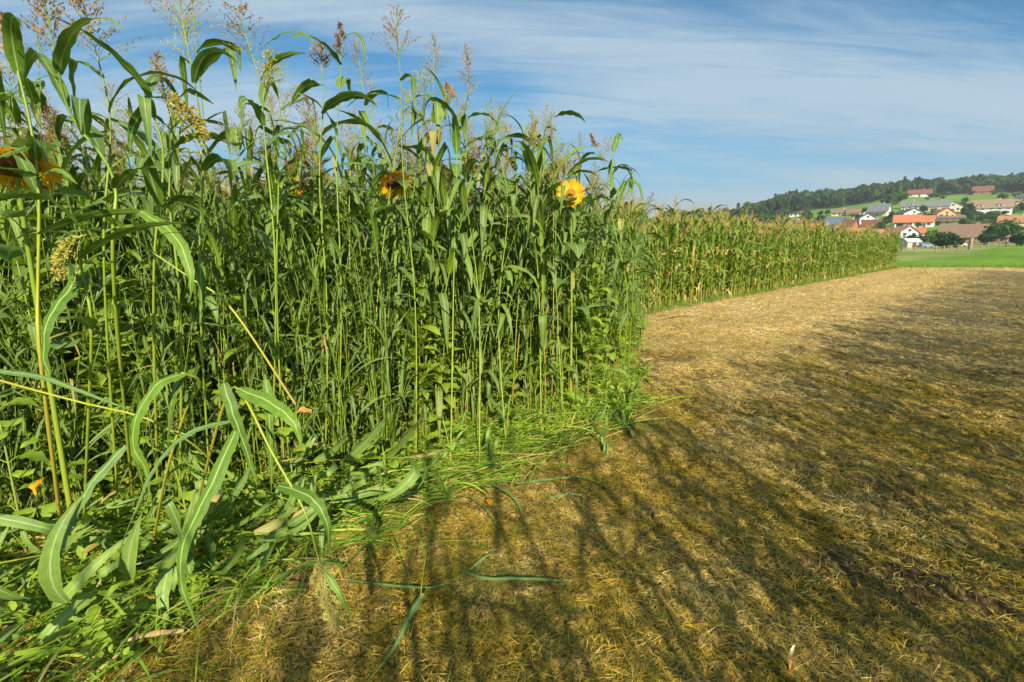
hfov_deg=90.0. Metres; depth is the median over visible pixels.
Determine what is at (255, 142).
sorghum plant
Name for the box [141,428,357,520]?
flattened sorghum
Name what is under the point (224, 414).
leafy weed
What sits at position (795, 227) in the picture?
maize plant
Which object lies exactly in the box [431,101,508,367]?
sorghum plant
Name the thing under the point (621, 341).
leafy weed
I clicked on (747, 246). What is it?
maize plant
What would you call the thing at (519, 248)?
sorghum plant
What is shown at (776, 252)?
maize plant
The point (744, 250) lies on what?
maize plant
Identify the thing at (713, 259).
maize plant
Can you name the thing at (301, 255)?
leafy weed
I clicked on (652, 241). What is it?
maize plant
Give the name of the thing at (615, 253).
sorghum plant
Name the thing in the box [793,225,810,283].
maize plant
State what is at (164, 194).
sorghum plant
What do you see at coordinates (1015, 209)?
tree
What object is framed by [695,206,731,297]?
maize plant
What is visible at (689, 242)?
maize plant
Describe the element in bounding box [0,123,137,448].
sorghum plant
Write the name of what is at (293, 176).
sorghum plant
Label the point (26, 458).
leafy weed
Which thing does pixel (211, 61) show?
sorghum plant
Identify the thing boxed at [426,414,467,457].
broad leaved plant
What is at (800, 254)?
maize plant
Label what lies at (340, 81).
sorghum plant
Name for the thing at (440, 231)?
sorghum plant
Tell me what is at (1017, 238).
tree
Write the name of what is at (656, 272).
maize plant
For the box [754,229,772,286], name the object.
maize plant
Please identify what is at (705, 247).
maize plant
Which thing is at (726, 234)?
maize plant
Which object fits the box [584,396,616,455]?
flattened sorghum
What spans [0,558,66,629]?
flattened sorghum
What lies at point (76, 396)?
leafy weed
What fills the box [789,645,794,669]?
torn husk
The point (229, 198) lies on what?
sorghum plant
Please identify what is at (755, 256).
maize plant
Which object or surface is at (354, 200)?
sorghum plant
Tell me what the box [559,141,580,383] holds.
sorghum plant
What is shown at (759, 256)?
maize plant
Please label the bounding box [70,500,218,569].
flattened sorghum
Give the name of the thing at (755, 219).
maize plant
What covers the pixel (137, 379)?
leafy weed
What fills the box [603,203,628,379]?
sorghum plant
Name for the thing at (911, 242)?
garden shed
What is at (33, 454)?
broad leaved plant
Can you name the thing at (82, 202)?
leafy weed
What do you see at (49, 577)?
flattened sorghum
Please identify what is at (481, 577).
fallen leaf
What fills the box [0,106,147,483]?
sorghum plant
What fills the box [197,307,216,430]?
leafy weed
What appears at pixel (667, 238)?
maize plant
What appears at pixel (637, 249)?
sorghum plant
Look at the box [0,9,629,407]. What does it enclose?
sorghum thicket
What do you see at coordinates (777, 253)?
maize plant
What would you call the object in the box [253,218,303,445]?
leafy weed
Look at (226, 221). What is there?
sorghum plant
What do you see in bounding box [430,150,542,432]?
sorghum plant
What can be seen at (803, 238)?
maize plant
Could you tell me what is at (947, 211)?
village house
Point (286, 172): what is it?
sunflower
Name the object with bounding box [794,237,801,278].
maize plant
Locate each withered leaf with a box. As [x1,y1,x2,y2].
[29,476,44,495]
[296,406,311,416]
[485,498,491,505]
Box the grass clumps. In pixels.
[625,266,1023,382]
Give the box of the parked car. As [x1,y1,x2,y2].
[921,242,933,247]
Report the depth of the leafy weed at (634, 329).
7.53 m
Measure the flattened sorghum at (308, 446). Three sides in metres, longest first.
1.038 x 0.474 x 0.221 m
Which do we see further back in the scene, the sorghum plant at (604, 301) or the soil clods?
the sorghum plant at (604, 301)
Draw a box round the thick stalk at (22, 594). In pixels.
[0,585,47,607]
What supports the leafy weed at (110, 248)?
on the field at (426, 657)
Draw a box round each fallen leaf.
[346,573,474,588]
[368,593,424,680]
[461,569,580,595]
[470,552,495,569]
[492,483,522,522]
[517,476,618,494]
[548,493,584,503]
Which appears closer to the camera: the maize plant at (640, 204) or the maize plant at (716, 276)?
the maize plant at (640, 204)
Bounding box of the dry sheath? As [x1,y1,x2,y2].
[72,629,183,652]
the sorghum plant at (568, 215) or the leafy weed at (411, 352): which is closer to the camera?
the leafy weed at (411, 352)
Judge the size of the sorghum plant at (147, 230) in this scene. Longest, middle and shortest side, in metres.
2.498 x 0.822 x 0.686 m
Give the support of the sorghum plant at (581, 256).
on the field at (426, 657)
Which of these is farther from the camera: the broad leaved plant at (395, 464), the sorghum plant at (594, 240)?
the sorghum plant at (594, 240)
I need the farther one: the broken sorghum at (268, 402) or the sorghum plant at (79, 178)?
the sorghum plant at (79, 178)
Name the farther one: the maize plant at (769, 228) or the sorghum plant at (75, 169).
the maize plant at (769, 228)
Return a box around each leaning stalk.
[0,369,232,506]
[137,210,295,404]
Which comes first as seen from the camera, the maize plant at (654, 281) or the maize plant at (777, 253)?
the maize plant at (654, 281)
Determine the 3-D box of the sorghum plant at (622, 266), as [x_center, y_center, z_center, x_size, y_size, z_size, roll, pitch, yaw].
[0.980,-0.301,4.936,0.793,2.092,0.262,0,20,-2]
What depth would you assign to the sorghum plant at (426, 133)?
5.63 m
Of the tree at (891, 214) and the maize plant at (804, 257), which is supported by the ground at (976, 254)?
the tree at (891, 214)
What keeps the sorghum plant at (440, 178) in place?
on the field at (426, 657)
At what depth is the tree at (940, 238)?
131.71 m
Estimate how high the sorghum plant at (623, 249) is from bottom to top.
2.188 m
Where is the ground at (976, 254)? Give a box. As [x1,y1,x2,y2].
[756,189,1023,265]
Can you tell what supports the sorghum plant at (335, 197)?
on the field at (426, 657)
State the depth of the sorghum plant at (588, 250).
5.14 m
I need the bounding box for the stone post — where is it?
[965,238,975,248]
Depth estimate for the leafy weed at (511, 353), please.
5.04 m
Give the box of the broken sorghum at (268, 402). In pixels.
[106,379,351,633]
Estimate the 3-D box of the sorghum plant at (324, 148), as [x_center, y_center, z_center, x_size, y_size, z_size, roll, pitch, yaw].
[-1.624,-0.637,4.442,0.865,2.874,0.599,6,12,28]
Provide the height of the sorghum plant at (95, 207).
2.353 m
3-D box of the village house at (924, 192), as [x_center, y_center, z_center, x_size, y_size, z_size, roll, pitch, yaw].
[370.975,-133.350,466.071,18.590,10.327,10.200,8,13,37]
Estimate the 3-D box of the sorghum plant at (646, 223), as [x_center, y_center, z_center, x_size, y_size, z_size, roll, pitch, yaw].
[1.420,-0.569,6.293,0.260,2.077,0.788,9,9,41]
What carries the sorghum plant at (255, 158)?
on the field at (426, 657)
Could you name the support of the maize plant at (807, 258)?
on the field at (426, 657)
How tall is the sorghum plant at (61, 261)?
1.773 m
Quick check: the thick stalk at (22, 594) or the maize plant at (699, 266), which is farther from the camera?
the maize plant at (699, 266)
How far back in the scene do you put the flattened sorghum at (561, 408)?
4.59 m
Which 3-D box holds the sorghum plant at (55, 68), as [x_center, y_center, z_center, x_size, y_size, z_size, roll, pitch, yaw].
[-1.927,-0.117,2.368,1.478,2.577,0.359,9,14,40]
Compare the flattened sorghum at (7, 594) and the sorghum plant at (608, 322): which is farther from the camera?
the sorghum plant at (608, 322)
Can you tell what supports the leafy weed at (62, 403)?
on the field at (426, 657)
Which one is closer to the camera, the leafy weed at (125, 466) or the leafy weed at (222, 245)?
the leafy weed at (125, 466)
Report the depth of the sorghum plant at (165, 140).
3.40 m
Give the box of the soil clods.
[789,473,1023,662]
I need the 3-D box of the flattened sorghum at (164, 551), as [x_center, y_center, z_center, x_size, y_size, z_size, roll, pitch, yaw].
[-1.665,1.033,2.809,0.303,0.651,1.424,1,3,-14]
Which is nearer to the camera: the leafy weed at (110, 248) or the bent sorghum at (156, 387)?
the bent sorghum at (156, 387)
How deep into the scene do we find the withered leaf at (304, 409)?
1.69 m
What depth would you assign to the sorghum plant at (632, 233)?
6.15 m
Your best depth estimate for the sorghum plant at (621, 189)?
4.71 m
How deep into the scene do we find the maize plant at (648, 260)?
12.23 m
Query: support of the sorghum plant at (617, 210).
on the field at (426, 657)
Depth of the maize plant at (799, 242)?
20.75 m
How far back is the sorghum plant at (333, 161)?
4.97 m
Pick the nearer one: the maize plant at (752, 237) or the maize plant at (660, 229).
the maize plant at (660, 229)
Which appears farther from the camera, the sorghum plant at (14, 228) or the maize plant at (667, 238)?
the maize plant at (667, 238)
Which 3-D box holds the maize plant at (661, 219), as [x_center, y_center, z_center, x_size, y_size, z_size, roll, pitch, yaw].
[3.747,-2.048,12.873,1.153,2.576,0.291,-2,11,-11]
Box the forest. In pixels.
[662,172,1023,223]
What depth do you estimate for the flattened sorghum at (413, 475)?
2.77 m
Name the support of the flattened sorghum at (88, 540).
on the field at (426, 657)
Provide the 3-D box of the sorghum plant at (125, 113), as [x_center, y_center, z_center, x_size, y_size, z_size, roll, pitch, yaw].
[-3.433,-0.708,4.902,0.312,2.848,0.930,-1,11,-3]
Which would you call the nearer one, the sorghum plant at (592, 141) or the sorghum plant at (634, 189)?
the sorghum plant at (592, 141)
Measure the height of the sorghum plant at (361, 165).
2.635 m
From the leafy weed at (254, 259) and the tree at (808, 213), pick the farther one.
the tree at (808, 213)
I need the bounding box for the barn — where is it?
[938,223,1011,242]
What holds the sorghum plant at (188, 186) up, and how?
on the field at (426, 657)
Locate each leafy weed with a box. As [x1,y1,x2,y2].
[0,191,96,420]
[0,243,12,368]
[0,313,44,502]
[0,361,73,506]
[0,386,41,501]
[0,388,51,501]
[6,271,85,514]
[11,236,78,367]
[17,409,105,509]
[40,205,73,305]
[42,262,104,384]
[44,323,95,452]
[46,173,132,384]
[50,197,128,448]
[56,371,101,449]
[59,275,152,494]
[62,305,135,476]
[73,199,120,261]
[79,380,162,501]
[97,423,165,496]
[104,218,176,464]
[109,296,178,475]
[115,323,184,459]
[116,206,159,310]
[133,279,175,436]
[160,300,226,472]
[186,214,255,454]
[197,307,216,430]
[200,348,275,467]
[203,380,260,468]
[212,244,265,328]
[212,262,287,467]
[217,381,267,471]
[226,241,285,445]
[226,244,271,373]
[248,252,313,426]
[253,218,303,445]
[258,346,294,438]
[258,350,293,453]
[265,170,352,361]
[278,257,333,420]
[282,261,335,391]
[284,296,337,464]
[289,382,335,461]
[294,218,348,399]
[325,276,381,443]
[330,262,383,433]
[334,398,366,445]
[392,256,448,436]
[411,317,466,447]
[422,353,458,408]
[433,347,473,420]
[465,345,505,401]
[481,338,518,394]
[482,340,522,409]
[502,343,522,395]
[509,332,521,371]
[512,335,551,406]
[552,293,567,337]
[560,328,586,388]
[568,245,617,397]
[578,335,602,373]
[600,275,631,366]
[607,312,628,364]
[618,322,638,358]
[622,314,641,346]
[630,311,647,338]
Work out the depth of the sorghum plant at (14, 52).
1.84 m
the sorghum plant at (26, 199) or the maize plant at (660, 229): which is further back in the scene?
the maize plant at (660, 229)
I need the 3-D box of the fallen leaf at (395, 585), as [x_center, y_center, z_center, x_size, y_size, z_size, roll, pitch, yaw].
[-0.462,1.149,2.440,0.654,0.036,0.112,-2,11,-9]
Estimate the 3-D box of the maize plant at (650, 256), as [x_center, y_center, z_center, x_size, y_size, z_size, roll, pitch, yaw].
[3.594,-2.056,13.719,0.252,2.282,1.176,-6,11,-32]
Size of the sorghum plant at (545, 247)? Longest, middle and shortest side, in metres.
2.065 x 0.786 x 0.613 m
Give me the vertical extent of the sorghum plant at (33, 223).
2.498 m
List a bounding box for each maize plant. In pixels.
[608,191,645,287]
[619,203,651,297]
[622,196,654,313]
[624,192,656,305]
[624,214,641,292]
[625,201,649,300]
[633,223,667,307]
[640,230,662,310]
[641,215,652,309]
[642,199,672,308]
[642,217,665,308]
[643,224,655,300]
[644,198,679,290]
[645,227,669,299]
[647,208,680,307]
[647,219,665,300]
[647,223,669,303]
[647,226,681,300]
[648,237,660,302]
[649,205,686,300]
[651,195,692,303]
[651,214,683,303]
[651,224,682,301]
[652,216,666,291]
[658,210,678,307]
[660,214,694,305]
[661,236,689,304]
[664,215,675,292]
[665,218,689,300]
[669,231,687,300]
[670,213,697,286]
[670,231,693,304]
[671,202,699,299]
[672,219,705,283]
[672,230,696,302]
[675,230,706,295]
[680,223,708,303]
[680,227,696,303]
[681,219,698,295]
[682,226,701,301]
[687,199,701,304]
[688,204,718,293]
[692,224,704,296]
[693,201,727,299]
[693,217,715,296]
[693,232,713,301]
[694,202,719,301]
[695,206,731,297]
[701,214,723,296]
[705,210,716,298]
[705,228,726,296]
[707,216,726,297]
[712,207,744,297]
[712,209,733,295]
[712,211,733,295]
[713,229,740,295]
[714,229,742,294]
[720,224,730,292]
[721,214,748,292]
[722,208,734,278]
[726,216,759,292]
[726,234,759,295]
[727,209,748,295]
[727,212,750,289]
[727,225,739,291]
[728,215,747,289]
[728,216,759,295]
[729,228,759,290]
[729,236,743,293]
[731,224,768,291]
[738,211,763,292]
[739,213,762,289]
[739,222,754,295]
[739,222,768,291]
[741,243,761,288]
[744,225,763,293]
[746,232,777,289]
[752,231,767,289]
[753,232,764,291]
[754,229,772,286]
[755,230,776,291]
[756,228,776,290]
[759,223,780,284]
[759,240,770,289]
[760,226,783,288]
[761,221,776,287]
[762,211,784,286]
[766,232,789,288]
[767,235,786,287]
[769,234,787,286]
[770,223,789,285]
[770,232,788,288]
[771,226,783,283]
[772,215,790,285]
[774,225,794,280]
[780,222,802,282]
[781,226,808,278]
[781,235,791,280]
[781,236,798,284]
[781,236,802,284]
[782,222,803,285]
[785,221,800,284]
[785,223,803,281]
[789,214,811,283]
[789,235,813,283]
[789,236,807,285]
[790,218,810,280]
[791,216,824,279]
[791,238,808,282]
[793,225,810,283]
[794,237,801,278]
[795,222,819,272]
[798,225,819,280]
[798,229,810,282]
[802,234,813,282]
[804,226,823,277]
[805,227,815,282]
[807,225,822,282]
[809,232,814,278]
[811,228,822,279]
[812,221,821,277]
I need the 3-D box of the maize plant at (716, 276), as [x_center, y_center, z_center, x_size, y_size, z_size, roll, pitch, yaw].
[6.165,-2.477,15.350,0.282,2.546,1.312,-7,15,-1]
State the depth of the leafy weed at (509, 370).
4.83 m
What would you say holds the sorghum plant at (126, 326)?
on the field at (426, 657)
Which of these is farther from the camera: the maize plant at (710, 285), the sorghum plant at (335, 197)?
the maize plant at (710, 285)
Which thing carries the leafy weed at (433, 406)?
on the field at (426, 657)
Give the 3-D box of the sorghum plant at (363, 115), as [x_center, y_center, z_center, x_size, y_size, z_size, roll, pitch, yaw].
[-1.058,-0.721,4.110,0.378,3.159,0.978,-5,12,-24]
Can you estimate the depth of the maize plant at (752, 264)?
17.43 m
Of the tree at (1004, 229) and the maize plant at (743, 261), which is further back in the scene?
the tree at (1004, 229)
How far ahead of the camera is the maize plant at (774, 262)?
18.64 m
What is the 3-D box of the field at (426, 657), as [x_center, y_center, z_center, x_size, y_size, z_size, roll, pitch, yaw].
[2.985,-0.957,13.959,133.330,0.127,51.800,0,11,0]
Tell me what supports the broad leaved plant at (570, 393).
on the field at (426, 657)
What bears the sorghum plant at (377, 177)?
on the field at (426, 657)
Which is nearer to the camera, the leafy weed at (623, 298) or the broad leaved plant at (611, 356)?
the broad leaved plant at (611, 356)
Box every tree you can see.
[756,211,770,223]
[767,214,784,225]
[776,208,788,216]
[798,209,813,219]
[806,215,817,223]
[875,221,885,228]
[880,193,897,202]
[885,188,896,204]
[888,211,898,217]
[895,191,908,203]
[905,234,928,242]
[914,222,922,227]
[919,205,927,210]
[924,229,938,244]
[929,231,953,247]
[942,191,951,194]
[947,233,965,247]
[951,188,960,194]
[958,218,970,223]
[960,203,975,216]
[967,211,983,221]
[976,233,997,245]
[978,213,989,220]
[981,218,1023,243]
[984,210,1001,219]
[996,193,1008,198]
[1008,231,1023,245]
[1011,191,1021,197]
[1012,205,1020,213]
[1017,202,1023,212]
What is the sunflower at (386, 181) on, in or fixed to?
on the field at (426, 657)
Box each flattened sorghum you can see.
[0,494,144,533]
[0,494,223,643]
[0,499,153,654]
[0,503,53,533]
[0,525,143,563]
[0,526,25,574]
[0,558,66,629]
[1,513,135,652]
[2,487,232,642]
[6,518,65,583]
[11,537,217,681]
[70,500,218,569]
[125,463,323,576]
[136,470,224,564]
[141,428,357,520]
[146,489,199,593]
[185,448,229,495]
[216,459,377,519]
[244,475,324,575]
[259,397,446,501]
[259,458,441,522]
[269,473,350,555]
[279,431,321,481]
[339,446,385,493]
[430,408,476,470]
[481,421,505,460]
[489,399,524,425]
[499,388,550,415]
[536,395,606,416]
[544,393,590,419]
[563,362,608,391]
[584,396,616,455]
[590,372,624,393]
[594,401,635,435]
[620,378,641,401]
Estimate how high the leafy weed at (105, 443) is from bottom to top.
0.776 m
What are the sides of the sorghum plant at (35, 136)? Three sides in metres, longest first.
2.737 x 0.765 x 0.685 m
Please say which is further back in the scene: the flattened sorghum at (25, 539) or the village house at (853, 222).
the village house at (853, 222)
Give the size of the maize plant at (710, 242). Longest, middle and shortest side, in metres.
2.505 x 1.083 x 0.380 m
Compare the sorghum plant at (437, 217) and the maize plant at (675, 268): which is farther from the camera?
the maize plant at (675, 268)
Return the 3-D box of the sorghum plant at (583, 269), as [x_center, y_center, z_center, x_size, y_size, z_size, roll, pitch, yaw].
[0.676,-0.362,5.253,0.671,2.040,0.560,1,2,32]
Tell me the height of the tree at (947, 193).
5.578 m
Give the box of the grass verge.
[635,265,898,314]
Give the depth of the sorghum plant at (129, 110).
3.50 m
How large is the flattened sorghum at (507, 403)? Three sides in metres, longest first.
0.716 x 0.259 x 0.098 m
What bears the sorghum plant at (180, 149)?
on the field at (426, 657)
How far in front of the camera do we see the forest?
484.55 m
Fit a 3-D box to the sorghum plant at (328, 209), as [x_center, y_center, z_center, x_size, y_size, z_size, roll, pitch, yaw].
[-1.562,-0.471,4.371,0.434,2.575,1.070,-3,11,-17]
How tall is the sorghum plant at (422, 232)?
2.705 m
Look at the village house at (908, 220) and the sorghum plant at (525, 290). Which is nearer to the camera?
the sorghum plant at (525, 290)
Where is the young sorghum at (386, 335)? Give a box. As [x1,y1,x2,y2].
[0,123,661,545]
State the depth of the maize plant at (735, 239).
17.96 m
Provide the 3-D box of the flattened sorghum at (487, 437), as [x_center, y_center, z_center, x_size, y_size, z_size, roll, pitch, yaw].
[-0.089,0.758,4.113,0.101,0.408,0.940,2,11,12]
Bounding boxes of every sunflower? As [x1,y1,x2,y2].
[0,137,99,564]
[260,170,324,296]
[360,164,423,449]
[542,179,600,402]
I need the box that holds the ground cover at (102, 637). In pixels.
[0,314,657,680]
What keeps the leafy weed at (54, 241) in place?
on the field at (426, 657)
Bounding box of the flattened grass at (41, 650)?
[0,356,709,681]
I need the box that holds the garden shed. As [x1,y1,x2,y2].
[900,238,922,247]
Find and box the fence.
[900,241,1018,252]
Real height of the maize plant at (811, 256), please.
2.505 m
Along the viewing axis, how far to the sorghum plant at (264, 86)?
2.64 m
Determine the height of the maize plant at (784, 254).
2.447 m
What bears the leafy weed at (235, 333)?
on the field at (426, 657)
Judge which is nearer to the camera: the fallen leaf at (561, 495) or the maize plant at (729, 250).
the fallen leaf at (561, 495)
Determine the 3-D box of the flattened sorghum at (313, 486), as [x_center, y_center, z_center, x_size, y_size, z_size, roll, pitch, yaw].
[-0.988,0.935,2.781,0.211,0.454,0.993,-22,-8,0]
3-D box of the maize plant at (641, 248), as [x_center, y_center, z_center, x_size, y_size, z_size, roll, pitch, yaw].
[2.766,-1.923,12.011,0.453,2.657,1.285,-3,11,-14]
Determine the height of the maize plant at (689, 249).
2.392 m
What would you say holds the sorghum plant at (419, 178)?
on the field at (426, 657)
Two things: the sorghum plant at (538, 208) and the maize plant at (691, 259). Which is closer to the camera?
the sorghum plant at (538, 208)
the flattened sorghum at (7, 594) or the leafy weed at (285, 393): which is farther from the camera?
the leafy weed at (285, 393)
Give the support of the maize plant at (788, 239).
on the field at (426, 657)
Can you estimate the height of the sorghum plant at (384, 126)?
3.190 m
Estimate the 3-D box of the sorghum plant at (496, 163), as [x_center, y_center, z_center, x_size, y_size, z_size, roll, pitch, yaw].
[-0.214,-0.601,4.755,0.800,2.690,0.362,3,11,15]
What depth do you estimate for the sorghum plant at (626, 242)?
7.84 m
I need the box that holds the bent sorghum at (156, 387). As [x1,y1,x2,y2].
[60,372,201,554]
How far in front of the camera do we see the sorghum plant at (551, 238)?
4.48 m
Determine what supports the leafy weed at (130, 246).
on the field at (426, 657)
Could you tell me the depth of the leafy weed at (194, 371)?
3.21 m
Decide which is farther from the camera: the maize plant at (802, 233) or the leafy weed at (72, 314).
the maize plant at (802, 233)
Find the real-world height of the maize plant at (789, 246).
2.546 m
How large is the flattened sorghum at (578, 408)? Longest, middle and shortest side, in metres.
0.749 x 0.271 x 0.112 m
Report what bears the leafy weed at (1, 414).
on the field at (426, 657)
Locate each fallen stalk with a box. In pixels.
[351,540,477,605]
[654,378,731,388]
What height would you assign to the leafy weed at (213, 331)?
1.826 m
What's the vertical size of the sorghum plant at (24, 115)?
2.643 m
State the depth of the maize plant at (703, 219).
14.47 m
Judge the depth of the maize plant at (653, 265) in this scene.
13.86 m
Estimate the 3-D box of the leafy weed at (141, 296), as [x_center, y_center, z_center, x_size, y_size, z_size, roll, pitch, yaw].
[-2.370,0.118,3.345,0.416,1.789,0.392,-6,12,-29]
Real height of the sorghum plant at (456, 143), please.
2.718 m
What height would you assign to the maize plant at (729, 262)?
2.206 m
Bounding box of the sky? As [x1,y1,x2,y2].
[0,0,1023,221]
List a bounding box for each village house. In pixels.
[789,212,801,216]
[824,217,846,227]
[831,208,845,215]
[840,218,859,227]
[845,208,861,215]
[856,212,876,224]
[859,218,885,229]
[866,202,892,215]
[884,224,920,237]
[892,213,922,226]
[895,208,924,214]
[900,200,920,208]
[907,188,932,196]
[916,226,926,236]
[921,215,936,226]
[922,199,951,211]
[933,207,957,215]
[936,214,965,223]
[949,201,964,211]
[970,198,1015,214]
[971,185,994,194]
[997,214,1023,225]
[1015,195,1023,201]
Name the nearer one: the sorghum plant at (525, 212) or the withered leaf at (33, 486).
the withered leaf at (33, 486)
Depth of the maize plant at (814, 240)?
21.61 m
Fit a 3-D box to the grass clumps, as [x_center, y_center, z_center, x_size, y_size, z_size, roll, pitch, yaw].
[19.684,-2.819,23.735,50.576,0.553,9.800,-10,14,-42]
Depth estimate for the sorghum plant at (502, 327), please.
4.17 m
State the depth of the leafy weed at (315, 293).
3.73 m
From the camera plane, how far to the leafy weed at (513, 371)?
5.24 m
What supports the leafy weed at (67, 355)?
on the field at (426, 657)
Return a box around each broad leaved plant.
[0,394,28,502]
[0,397,48,552]
[18,437,89,526]
[140,436,214,513]
[264,427,313,487]
[364,436,406,480]
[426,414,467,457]
[491,370,530,437]
[546,340,575,401]
[594,344,616,383]
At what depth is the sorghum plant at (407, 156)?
5.23 m
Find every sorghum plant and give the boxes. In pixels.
[0,12,156,563]
[0,56,64,445]
[0,67,87,336]
[0,90,60,305]
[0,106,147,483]
[0,113,63,240]
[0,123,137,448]
[0,134,92,407]
[0,192,183,538]
[0,240,25,339]
[7,141,124,387]
[18,0,169,504]
[18,107,145,358]
[42,103,171,378]
[44,0,198,520]
[45,132,156,375]
[48,109,93,192]
[49,15,212,494]
[49,151,115,314]
[55,120,146,297]
[63,111,203,457]
[63,118,152,371]
[63,149,156,350]
[90,147,204,293]
[94,124,256,362]
[103,108,148,246]
[104,97,223,353]
[113,50,229,509]
[113,167,239,399]
[122,98,229,270]
[133,150,196,269]
[133,163,181,299]
[135,132,168,270]
[136,165,186,253]
[144,0,239,474]
[147,5,291,456]
[153,0,311,471]
[165,154,226,297]
[168,162,222,242]
[176,124,279,289]
[180,149,264,274]
[210,1,325,469]
[217,100,273,428]
[217,168,264,274]
[217,173,261,260]
[218,109,264,247]
[219,121,311,273]
[220,152,260,247]
[225,144,312,368]
[230,31,317,486]
[239,157,343,339]
[244,130,340,337]
[250,130,336,465]
[253,49,316,327]
[253,145,287,214]
[256,42,377,479]
[275,83,369,324]
[275,144,324,296]
[279,141,395,437]
[289,127,424,381]
[290,124,349,311]
[291,20,378,458]
[295,138,384,443]
[299,132,336,207]
[314,168,331,236]
[327,173,369,289]
[332,88,439,434]
[336,169,395,346]
[339,156,393,354]
[341,124,386,308]
[343,134,373,300]
[343,193,397,294]
[344,37,419,419]
[347,4,436,459]
[347,196,406,330]
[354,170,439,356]
[355,80,402,306]
[375,127,443,279]
[380,66,447,400]
[393,174,424,325]
[394,68,445,440]
[396,152,465,363]
[398,214,445,359]
[400,145,488,430]
[402,130,465,355]
[412,32,461,438]
[412,172,501,411]
[416,96,443,290]
[416,162,499,422]
[419,142,473,348]
[424,80,466,465]
[425,97,499,419]
[425,179,483,389]
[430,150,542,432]
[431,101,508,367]
[432,182,474,422]
[437,165,483,430]
[440,44,499,460]
[441,124,520,343]
[446,112,534,379]
[449,186,533,392]
[451,123,527,391]
[454,97,512,404]
[465,90,516,442]
[465,208,520,355]
[473,142,565,366]
[478,175,575,414]
[479,144,574,402]
[486,155,569,421]
[490,155,597,379]
[492,163,515,311]
[493,151,504,284]
[499,141,567,409]
[501,165,565,396]
[504,198,558,354]
[504,213,556,398]
[509,120,562,427]
[509,171,546,349]
[509,229,575,378]
[514,148,607,397]
[519,111,588,401]
[520,143,583,391]
[521,104,555,399]
[521,109,561,407]
[526,136,631,393]
[528,124,577,392]
[533,210,589,352]
[538,205,600,389]
[539,214,589,393]
[543,110,586,412]
[548,194,598,371]
[554,204,598,388]
[558,195,613,356]
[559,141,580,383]
[559,169,607,373]
[559,207,603,328]
[562,219,611,342]
[568,210,615,311]
[573,161,626,373]
[576,200,661,385]
[579,132,639,376]
[581,203,617,353]
[581,216,611,339]
[583,201,628,364]
[585,210,616,370]
[585,215,624,373]
[589,186,605,257]
[590,175,624,286]
[591,167,633,371]
[593,174,666,367]
[593,236,628,366]
[596,192,667,376]
[596,197,628,310]
[602,211,634,336]
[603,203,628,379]
[606,133,642,386]
[609,197,653,363]
[609,208,649,375]
[611,196,637,328]
[611,213,635,292]
[613,207,636,313]
[613,219,660,317]
[614,188,650,293]
[624,221,654,313]
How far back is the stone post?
110.81 m
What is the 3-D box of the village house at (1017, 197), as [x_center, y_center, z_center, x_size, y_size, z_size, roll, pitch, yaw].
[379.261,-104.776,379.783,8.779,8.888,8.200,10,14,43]
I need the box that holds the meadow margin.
[881,263,1023,267]
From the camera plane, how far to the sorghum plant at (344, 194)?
4.57 m
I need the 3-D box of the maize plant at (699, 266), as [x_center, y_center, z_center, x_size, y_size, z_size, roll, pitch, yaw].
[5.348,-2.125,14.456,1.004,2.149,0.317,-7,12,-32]
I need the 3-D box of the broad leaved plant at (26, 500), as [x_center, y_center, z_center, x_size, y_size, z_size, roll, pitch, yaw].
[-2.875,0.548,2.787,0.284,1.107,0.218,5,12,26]
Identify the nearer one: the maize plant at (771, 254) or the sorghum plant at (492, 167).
the sorghum plant at (492, 167)
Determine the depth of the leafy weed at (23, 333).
3.02 m
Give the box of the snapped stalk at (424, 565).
[420,532,430,594]
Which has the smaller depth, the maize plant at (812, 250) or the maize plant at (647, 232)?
the maize plant at (647, 232)
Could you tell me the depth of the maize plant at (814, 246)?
22.43 m
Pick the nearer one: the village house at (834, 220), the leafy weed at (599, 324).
the leafy weed at (599, 324)
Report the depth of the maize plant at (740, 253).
18.24 m
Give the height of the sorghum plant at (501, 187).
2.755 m
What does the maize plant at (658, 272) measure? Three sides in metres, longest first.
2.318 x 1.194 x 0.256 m
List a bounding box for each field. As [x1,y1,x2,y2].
[0,267,1023,681]
[3,138,904,298]
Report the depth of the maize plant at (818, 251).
22.67 m
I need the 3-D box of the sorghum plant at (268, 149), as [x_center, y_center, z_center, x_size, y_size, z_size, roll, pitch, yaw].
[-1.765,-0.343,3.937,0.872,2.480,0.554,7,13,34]
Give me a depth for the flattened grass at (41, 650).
2.88 m
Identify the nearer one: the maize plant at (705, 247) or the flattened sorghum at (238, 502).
the flattened sorghum at (238, 502)
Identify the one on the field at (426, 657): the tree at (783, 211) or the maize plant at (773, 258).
the maize plant at (773, 258)
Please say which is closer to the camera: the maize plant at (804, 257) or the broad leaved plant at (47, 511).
the broad leaved plant at (47, 511)
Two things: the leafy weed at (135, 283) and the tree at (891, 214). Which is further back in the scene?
the tree at (891, 214)
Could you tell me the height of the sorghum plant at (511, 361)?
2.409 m
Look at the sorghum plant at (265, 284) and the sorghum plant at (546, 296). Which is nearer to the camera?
the sorghum plant at (265, 284)
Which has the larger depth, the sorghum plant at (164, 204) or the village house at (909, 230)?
the village house at (909, 230)
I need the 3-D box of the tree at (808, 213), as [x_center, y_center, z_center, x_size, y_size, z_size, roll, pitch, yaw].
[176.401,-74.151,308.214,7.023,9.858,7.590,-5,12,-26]

